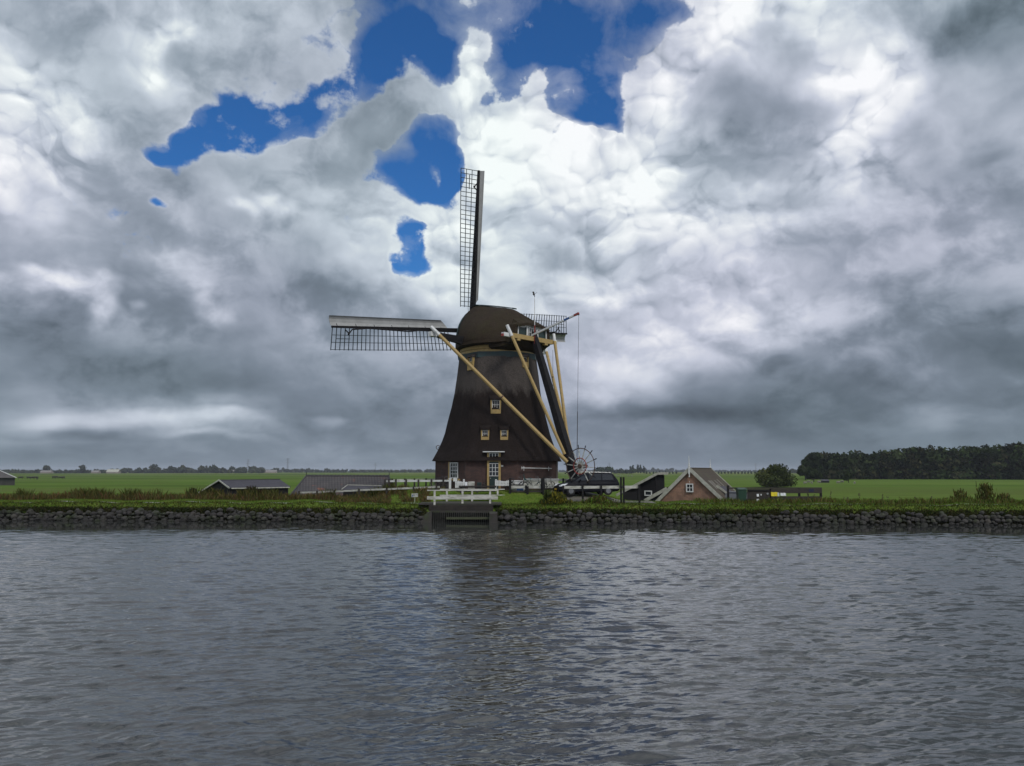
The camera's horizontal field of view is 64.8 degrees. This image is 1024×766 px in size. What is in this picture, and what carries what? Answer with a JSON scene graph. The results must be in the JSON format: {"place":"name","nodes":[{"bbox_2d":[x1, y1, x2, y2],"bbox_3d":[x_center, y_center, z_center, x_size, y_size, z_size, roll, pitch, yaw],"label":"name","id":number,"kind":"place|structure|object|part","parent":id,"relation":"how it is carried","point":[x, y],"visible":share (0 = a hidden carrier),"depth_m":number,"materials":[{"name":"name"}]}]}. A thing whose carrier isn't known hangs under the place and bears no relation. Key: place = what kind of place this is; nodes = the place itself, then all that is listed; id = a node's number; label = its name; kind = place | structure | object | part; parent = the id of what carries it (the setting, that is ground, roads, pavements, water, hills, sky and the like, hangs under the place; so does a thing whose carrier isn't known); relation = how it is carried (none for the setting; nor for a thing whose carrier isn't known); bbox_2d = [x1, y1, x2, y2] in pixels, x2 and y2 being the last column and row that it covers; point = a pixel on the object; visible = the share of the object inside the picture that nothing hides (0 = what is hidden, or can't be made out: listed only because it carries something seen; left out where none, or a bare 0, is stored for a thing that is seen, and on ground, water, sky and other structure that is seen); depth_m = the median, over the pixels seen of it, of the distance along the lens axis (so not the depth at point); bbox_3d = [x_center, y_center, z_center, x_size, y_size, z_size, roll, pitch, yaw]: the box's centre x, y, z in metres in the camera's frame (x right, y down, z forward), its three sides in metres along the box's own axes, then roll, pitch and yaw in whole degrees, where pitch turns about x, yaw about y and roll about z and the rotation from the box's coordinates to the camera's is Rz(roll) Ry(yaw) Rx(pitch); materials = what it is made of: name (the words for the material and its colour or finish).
{"place":"outdoors","nodes":[
{"label":"outdoors","id":0,"kind":"place"},
{"bbox_2d":[5,501,417,503],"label":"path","id":1,"kind":"structure","parent":0,"point":[163,502],"depth_m":59.01,"materials":[{"name":"grey"}]},
{"bbox_2d":[199,479,289,495],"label":"barn","id":2,"kind":"structure","parent":0,"point":[232,485],"depth_m":80.72,"materials":[{"name":"grey wood"}]},
{"bbox_2d":[0,518,1023,765],"bbox_3d":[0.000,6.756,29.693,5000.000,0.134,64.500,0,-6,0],"label":"water","id":3,"kind":"structure","parent":0,"point":[464,642],"depth_m":16.34,"materials":[{"name":"grey liquid"}]},
{"bbox_2d":[0,471,1023,524],"bbox_3d":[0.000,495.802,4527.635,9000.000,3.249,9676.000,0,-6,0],"label":"ground","id":4,"kind":"structure","parent":0,"point":[178,483],"depth_m":220.20,"materials":[{"name":"green plant"}]},
{"bbox_2d":[0,470,16,484],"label":"farm shed","id":5,"kind":"structure","parent":4,"relation":"on","point":[6,478],"depth_m":248.80,"materials":[{"name":"white paint"}]},
{"bbox_2d":[40,470,53,472],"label":"farmhouse","id":6,"kind":"object","parent":4,"relation":"on","point":[46,471],"visible":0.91,"depth_m":1388.58,"materials":[{"name":"white"}]},
{"bbox_2d":[43,465,50,469],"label":"tree","id":7,"kind":"object","parent":4,"relation":"on","point":[46,467],"visible":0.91,"depth_m":1439.59,"materials":[{"name":"green plant"}]},
{"bbox_2d":[79,465,85,470],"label":"tree","id":8,"kind":"object","parent":4,"relation":"on","point":[82,467],"visible":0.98,"depth_m":1441.22,"materials":[{"name":"green plant"}]},
{"bbox_2d":[106,469,120,472],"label":"farmhouse","id":9,"kind":"object","parent":4,"relation":"on","point":[113,471],"visible":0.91,"depth_m":1389.54,"materials":[{"name":"white"}]},
{"bbox_2d":[0,505,242,520],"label":"wall creepers","id":10,"kind":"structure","parent":4,"relation":"on","point":[89,508],"depth_m":57.04,"materials":[{"name":"green plant"}]},
{"bbox_2d":[0,464,265,472],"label":"treeline","id":11,"kind":"object","parent":4,"relation":"on","point":[214,468],"visible":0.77,"depth_m":1467.37,"materials":[{"name":"green plant"}]},
{"bbox_2d":[149,464,157,472],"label":"tree","id":12,"kind":"object","parent":4,"relation":"on","point":[153,467],"visible":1,"depth_m":1439.65,"materials":[{"name":"green plant"}]},
{"bbox_2d":[0,483,394,500],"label":"weeds","id":13,"kind":"object","parent":4,"relation":"on","point":[252,493],"visible":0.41,"depth_m":64.39,"materials":[{"name":"green plant"}]},
{"bbox_2d":[0,483,409,500],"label":"weeds","id":14,"kind":"object","parent":4,"relation":"on","point":[118,496],"visible":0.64,"depth_m":63.58,"materials":[{"name":"green plant"}]},
{"bbox_2d":[0,507,423,522],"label":"stone revetment","id":15,"kind":"object","parent":4,"relation":"on","point":[193,516],"visible":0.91,"depth_m":55.99,"materials":[{"name":"grey stone"}]},
{"bbox_2d":[244,485,258,493],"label":"bush","id":16,"kind":"object","parent":4,"relation":"on","point":[254,487],"visible":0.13,"depth_m":65.66,"materials":[{"name":"green plant"}]},
{"bbox_2d":[265,470,276,472],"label":"farmhouse","id":17,"kind":"object","parent":4,"relation":"on","point":[271,471],"visible":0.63,"depth_m":1685.91,"materials":[{"name":"grey"}]},
{"bbox_2d":[291,472,390,496],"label":"tiled barn","id":18,"kind":"structure","parent":4,"relation":"on","point":[308,483],"depth_m":76.81,"materials":[{"name":"tile"}]},
{"bbox_2d":[248,467,434,472],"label":"treeline","id":19,"kind":"object","parent":4,"relation":"on","point":[308,470],"visible":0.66,"depth_m":2065.24,"materials":[{"name":"green plant"}]},
{"bbox_2d":[341,484,381,496],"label":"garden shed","id":20,"kind":"structure","parent":4,"relation":"on","point":[351,487],"depth_m":69.90,"materials":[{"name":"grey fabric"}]},
{"bbox_2d":[298,486,439,494],"bbox_3d":[-11.465,8.667,62.971,12.662,1.373,0.517,-2,-7,21],"label":"board fence","id":21,"kind":"object","parent":4,"relation":"on","point":[386,489],"visible":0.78,"depth_m":62.73,"materials":[{"name":"white wood"}]},
{"bbox_2d":[335,485,445,503],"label":"weeds","id":22,"kind":"object","parent":4,"relation":"on","point":[422,494],"visible":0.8,"depth_m":59.56,"materials":[{"name":"green plant"}]},
{"bbox_2d":[391,478,434,486],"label":"board fence","id":23,"kind":"object","parent":4,"relation":"on","point":[414,479],"visible":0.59,"depth_m":68.49,"materials":[{"name":"white wood"}]},
{"bbox_2d":[411,493,417,501],"bbox_3d":[-6.970,8.351,57.758,0.462,0.891,0.095,0,-6,0],"label":"sign","id":24,"kind":"object","parent":4,"relation":"on","point":[414,495],"visible":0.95,"depth_m":57.75,"materials":[{"name":"white paint"}]},
{"bbox_2d":[384,479,448,489],"bbox_3d":[-7.479,8.228,63.167,5.527,1.402,0.193,-2,-6,16],"label":"board fence","id":25,"kind":"object","parent":4,"relation":"on","point":[406,480],"visible":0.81,"depth_m":63.35,"materials":[{"name":"white paint"}]},
{"bbox_2d":[420,505,497,522],"bbox_3d":[-3.715,9.675,57.205,5.570,2.140,5.993,0,-6,0],"label":"sluice","id":26,"kind":"object","parent":4,"relation":"on","point":[462,512],"visible":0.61,"depth_m":55.51,"materials":[{"name":"brick"}]},
{"bbox_2d":[418,501,501,504],"bbox_3d":[-3.625,8.628,58.004,5.750,0.105,4.981,0,-6,0],"label":"footbridge","id":27,"kind":"object","parent":26,"relation":"on","point":[460,503],"visible":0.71,"depth_m":55.91,"materials":[{"name":"concrete"}]},
{"bbox_2d":[427,490,497,504],"bbox_3d":[-3.431,8.013,55.909,4.911,1.203,0.175,0,-6,0],"label":"white railing","id":28,"kind":"object","parent":27,"relation":"attached to","point":[462,497],"visible":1,"depth_m":55.84,"materials":[{"name":"white wood"}]},
{"bbox_2d":[440,489,504,500],"bbox_3d":[-2.942,8.362,59.743,4.803,1.039,0.175,0,-6,0],"label":"white railing","id":29,"kind":"object","parent":27,"relation":"on","point":[471,492],"visible":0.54,"depth_m":59.71,"materials":[{"name":"white wood"}]},
{"bbox_2d":[455,479,464,488],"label":"picket gate","id":30,"kind":"structure","parent":4,"relation":"on","point":[459,483],"depth_m":60.73,"materials":[{"name":"white paint"}]},
{"bbox_2d":[329,168,597,494],"bbox_3d":[-3.780,-4.232,70.542,20.129,27.975,20.784,0,-6,0],"label":"windmill","id":31,"kind":"object","parent":4,"relation":"on","point":[497,428],"visible":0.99,"depth_m":63.95,"materials":[{"name":"wood"}]},
{"bbox_2d":[489,462,498,488],"bbox_3d":[-1.383,7.138,61.569,0.780,2.268,0.146,-1,-6,5],"label":"door","id":32,"kind":"structure","parent":31,"relation":"in","point":[493,466],"depth_m":61.58,"materials":[{"name":"green paint"}]},
{"bbox_2d":[468,481,474,488],"bbox_3d":[-3.071,7.823,61.002,0.501,0.744,0.420,0,-6,0],"label":"crate","id":33,"kind":"object","parent":4,"relation":"on","point":[471,483],"visible":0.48,"depth_m":60.83,"materials":[{"name":"white"}]},
{"bbox_2d":[459,486,495,492],"bbox_3d":[-2.571,7.987,60.390,2.810,0.600,0.450,0,-6,0],"label":"bench","id":34,"kind":"object","parent":4,"relation":"on","point":[477,487],"visible":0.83,"depth_m":60.19,"materials":[{"name":"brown wood"}]},
{"bbox_2d":[495,479,508,488],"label":"picket gate","id":35,"kind":"structure","parent":4,"relation":"on","point":[499,484],"depth_m":60.94,"materials":[{"name":"white paint"}]},
{"bbox_2d":[0,489,1021,507],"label":"grass","id":36,"kind":"structure","parent":4,"relation":"on","point":[536,502],"depth_m":58.75,"materials":[{"name":"green plant"}]},
{"bbox_2d":[16,507,1006,524],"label":"wall creepers","id":37,"kind":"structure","parent":4,"relation":"on","point":[925,515],"depth_m":54.33,"materials":[{"name":"green plant"}]},
{"bbox_2d":[0,500,1023,512],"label":"bank grass","id":38,"kind":"structure","parent":4,"relation":"on","point":[778,506],"depth_m":55.76,"materials":[{"name":"green plant"}]},
{"bbox_2d":[1,505,1023,524],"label":"bank grass","id":39,"kind":"structure","parent":4,"relation":"on","point":[694,510],"depth_m":54.45,"materials":[{"name":"green plant"}]},
{"bbox_2d":[505,477,527,487],"bbox_3d":[0.349,7.637,61.183,1.769,1.052,0.582,0,-6,4],"label":"bicycle","id":40,"kind":"object","parent":4,"relation":"on","point":[516,481],"visible":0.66,"depth_m":61.18,"materials":[{"name":"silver metal"}]},
{"bbox_2d":[511,479,541,493],"bbox_3d":[1.034,7.724,60.094,2.560,1.188,0.191,-1,-6,11],"label":"board fence","id":41,"kind":"object","parent":4,"relation":"on","point":[537,487],"visible":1,"depth_m":60.02,"materials":[{"name":"white wood"}]},
{"bbox_2d":[509,478,544,494],"bbox_3d":[1.099,7.777,59.833,2.711,1.507,0.228,-1,-6,9],"label":"dark fence","id":42,"kind":"object","parent":4,"relation":"on","point":[527,490],"visible":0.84,"depth_m":59.75,"materials":[{"name":"brown wood"}]},
{"bbox_2d":[523,474,545,489],"bbox_3d":[1.665,7.490,60.748,1.769,1.250,0.582,1,-6,-6],"label":"bicycle","id":43,"kind":"object","parent":4,"relation":"on","point":[538,481],"visible":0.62,"depth_m":60.70,"materials":[{"name":"silver metal"}]},
{"bbox_2d":[524,479,557,487],"bbox_3d":[2.209,7.640,61.399,2.715,0.699,0.150,0,-6,0],"label":"screen","id":44,"kind":"object","parent":4,"relation":"on","point":[533,483],"visible":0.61,"depth_m":61.40,"materials":[{"name":"white paint"}]},
{"bbox_2d":[539,489,555,503],"bbox_3d":[2.519,7.939,56.339,1.261,1.128,1.124,3,-7,-26],"label":"bush","id":45,"kind":"object","parent":4,"relation":"on","point":[547,494],"visible":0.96,"depth_m":56.05,"materials":[{"name":"green plant"}]},
{"bbox_2d":[545,477,554,489],"bbox_3d":[2.719,7.579,60.646,0.582,1.052,1.769,-5,-8,40],"label":"bicycle","id":46,"kind":"object","parent":4,"relation":"on","point":[546,486],"visible":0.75,"depth_m":60.73,"materials":[{"name":"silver metal"}]},
{"bbox_2d":[539,490,580,503],"bbox_3d":[3.217,8.035,56.579,2.770,1.015,2.138,2,-7,-19],"label":"bush","id":47,"kind":"object","parent":4,"relation":"on","point":[558,497],"visible":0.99,"depth_m":55.99,"materials":[{"name":"green plant"}]},
{"bbox_2d":[495,507,666,523],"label":"wall creepers","id":48,"kind":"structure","parent":4,"relation":"on","point":[605,510],"depth_m":54.46,"materials":[{"name":"green plant"}]},
{"bbox_2d":[562,477,639,503],"bbox_3d":[6.422,7.809,58.028,5.595,2.058,0.181,0,-6,0],"label":"board fence","id":49,"kind":"object","parent":4,"relation":"on","point":[583,487],"visible":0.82,"depth_m":58.03,"materials":[{"name":"brown wood"}]},
{"bbox_2d":[581,494,620,503],"bbox_3d":[6.207,8.169,56.747,2.902,0.731,2.246,0,-6,0],"label":"bush","id":50,"kind":"object","parent":4,"relation":"on","point":[601,499],"visible":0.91,"depth_m":56.42,"materials":[{"name":"green plant"}]},
{"bbox_2d":[593,466,617,473],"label":"treeline","id":51,"kind":"object","parent":4,"relation":"on","point":[606,469],"visible":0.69,"depth_m":1273.50,"materials":[{"name":"green plant"}]},
{"bbox_2d":[617,468,636,473],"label":"treeline","id":52,"kind":"object","parent":4,"relation":"on","point":[622,471],"visible":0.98,"depth_m":1269.39,"materials":[{"name":"green plant"}]},
{"bbox_2d":[625,492,636,500],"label":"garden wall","id":53,"kind":"structure","parent":4,"relation":"on","point":[632,496],"depth_m":64.54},
{"bbox_2d":[616,472,667,500],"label":"black shed","id":54,"kind":"structure","parent":4,"relation":"on","point":[652,484],"depth_m":65.83,"materials":[{"name":"grey wood"}]},
{"bbox_2d":[644,491,651,495],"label":"window","id":55,"kind":"structure","parent":54,"relation":"in","point":[646,493],"depth_m":65.61,"materials":[{"name":"white paint"}]},
{"bbox_2d":[644,487,667,500],"bbox_3d":[12.141,10.101,66.053,1.935,3.206,3.375,-3,-7,22],"label":"lean to","id":56,"kind":"object","parent":4,"relation":"on","point":[654,496],"visible":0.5,"depth_m":64.67,"materials":[{"name":"grey"}]},
{"bbox_2d":[558,467,789,471],"bbox_3d":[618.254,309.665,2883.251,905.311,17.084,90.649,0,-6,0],"label":"treeline","id":57,"kind":"object","parent":4,"relation":"on","point":[661,470],"visible":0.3,"depth_m":2860.85,"materials":[{"name":"green plant"}]},
{"bbox_2d":[655,462,735,501],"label":"brick house","id":58,"kind":"structure","parent":4,"relation":"on","point":[688,483],"depth_m":62.73,"materials":[{"name":"brown brick"}]},
{"bbox_2d":[686,484,693,491],"bbox_3d":[13.752,8.116,62.421,0.560,0.660,0.082,-3,-7,24],"label":"window","id":59,"kind":"structure","parent":58,"relation":"in","point":[689,487],"depth_m":62.41,"materials":[{"name":"white paint"}]},
{"bbox_2d":[725,491,747,500],"bbox_3d":[17.591,9.386,63.248,4.223,1.731,2.163,5,-8,-40],"label":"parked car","id":60,"kind":"object","parent":4,"relation":"on","point":[732,494],"visible":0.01,"depth_m":63.00,"materials":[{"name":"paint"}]},
{"bbox_2d":[735,488,746,500],"bbox_3d":[16.793,8.207,59.044,0.668,1.050,0.830,0,-6,0],"label":"wheelie bin","id":61,"kind":"object","parent":4,"relation":"on","point":[741,493],"visible":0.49,"depth_m":58.74,"materials":[{"name":"green plastic"}]},
{"bbox_2d":[498,509,1023,525],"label":"stone revetment","id":62,"kind":"object","parent":4,"relation":"on","point":[825,520],"visible":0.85,"depth_m":53.15,"materials":[{"name":"grey stone"}]},
{"bbox_2d":[727,485,821,500],"bbox_3d":[19.383,8.226,59.524,6.986,1.348,0.210,0,-6,0],"label":"plank fence","id":63,"kind":"object","parent":4,"relation":"on","point":[798,490],"visible":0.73,"depth_m":59.47,"materials":[{"name":"brown wood"}]},
{"bbox_2d":[747,489,769,501],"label":"plank gate","id":64,"kind":"structure","parent":63,"relation":"attached to","point":[752,494],"depth_m":59.42,"materials":[{"name":"brown wood"}]},
{"bbox_2d":[754,463,797,486],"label":"tree","id":65,"kind":"object","parent":4,"relation":"on","point":[775,475],"visible":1,"depth_m":212.31,"materials":[{"name":"green plant"}]},
{"bbox_2d":[797,465,812,479],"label":"tree","id":66,"kind":"object","parent":4,"relation":"on","point":[802,470],"visible":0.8,"depth_m":375.92,"materials":[{"name":"green plant"}]},
{"bbox_2d":[801,452,820,479],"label":"tree","id":67,"kind":"object","parent":4,"relation":"on","point":[813,462],"visible":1,"depth_m":380.69,"materials":[{"name":"green plant"}]},
{"bbox_2d":[808,469,823,481],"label":"tree","id":68,"kind":"object","parent":4,"relation":"on","point":[814,474],"visible":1,"depth_m":326.56,"materials":[{"name":"green plant"}]},
{"bbox_2d":[819,479,828,482],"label":"field shed","id":69,"kind":"structure","parent":4,"relation":"on","point":[824,480],"depth_m":298.04,"materials":[{"name":"grey fabric"}]},
{"bbox_2d":[842,472,852,482],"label":"tree","id":70,"kind":"object","parent":4,"relation":"on","point":[847,476],"visible":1,"depth_m":297.66,"materials":[{"name":"green plant"}]},
{"bbox_2d":[691,497,1023,504],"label":"rough grass","id":71,"kind":"structure","parent":4,"relation":"on","point":[931,501],"depth_m":57.14,"materials":[{"name":"green plant"}]},
{"bbox_2d":[804,441,1023,479],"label":"wood","id":72,"kind":"object","parent":4,"relation":"on","point":[1004,462],"visible":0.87,"depth_m":399.72,"materials":[{"name":"green plant"}]},
{"bbox_2d":[943,488,971,500],"bbox_3d":[32.388,8.117,58.405,2.438,1.096,1.401,0,-6,0],"label":"bush","id":73,"kind":"object","parent":4,"relation":"on","point":[957,494],"visible":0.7,"depth_m":58.35,"materials":[{"name":"green plant"}]},
{"bbox_2d":[974,482,1001,501],"bbox_3d":[34.346,7.940,58.376,2.489,1.705,1.686,-3,-7,26],"label":"bush","id":74,"kind":"object","parent":4,"relation":"on","point":[981,493],"visible":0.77,"depth_m":58.32,"materials":[{"name":"green plant"}]},
{"bbox_2d":[996,492,1013,500],"bbox_3d":[35.619,8.300,58.322,1.388,0.889,1.505,-3,-7,29],"label":"bush","id":75,"kind":"object","parent":4,"relation":"on","point":[1002,495],"visible":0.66,"depth_m":58.36,"materials":[{"name":"green plant"}]},
{"bbox_2d":[0,0,1023,470],"label":"sky","id":76,"kind":"structure","parent":0,"point":[776,232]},
{"bbox_2d":[551,490,654,502],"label":"yard","id":77,"kind":"structure","parent":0,"point":[579,498],"depth_m":59.70,"materials":[{"name":"green plant"}]},
{"bbox_2d":[553,472,619,494],"bbox_3d":[5.538,7.522,60.438,4.774,1.731,2.163,2,-6,-14],"label":"parked car","id":78,"kind":"object","parent":77,"relation":"on","point":[605,478],"visible":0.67,"depth_m":59.77,"materials":[{"name":"paint"}]},
{"bbox_3d":[4.939,7.074,60.337,0.974,0.450,1.695,2,-6,-14],"label":"window","id":79,"kind":"part","parent":78,"relation":"part of","materials":[{"name":"black glass"}]},
{"bbox_3d":[5.953,7.066,60.592,0.974,0.480,1.695,2,-6,-14],"label":"window","id":80,"kind":"part","parent":78,"relation":"part of","materials":[{"name":"black glass"}]},
{"bbox_3d":[6.944,7.088,60.838,0.926,0.470,1.694,2,-6,-14],"label":"window","id":81,"kind":"part","parent":78,"relation":"part of","materials":[{"name":"black glass"}]}
]}

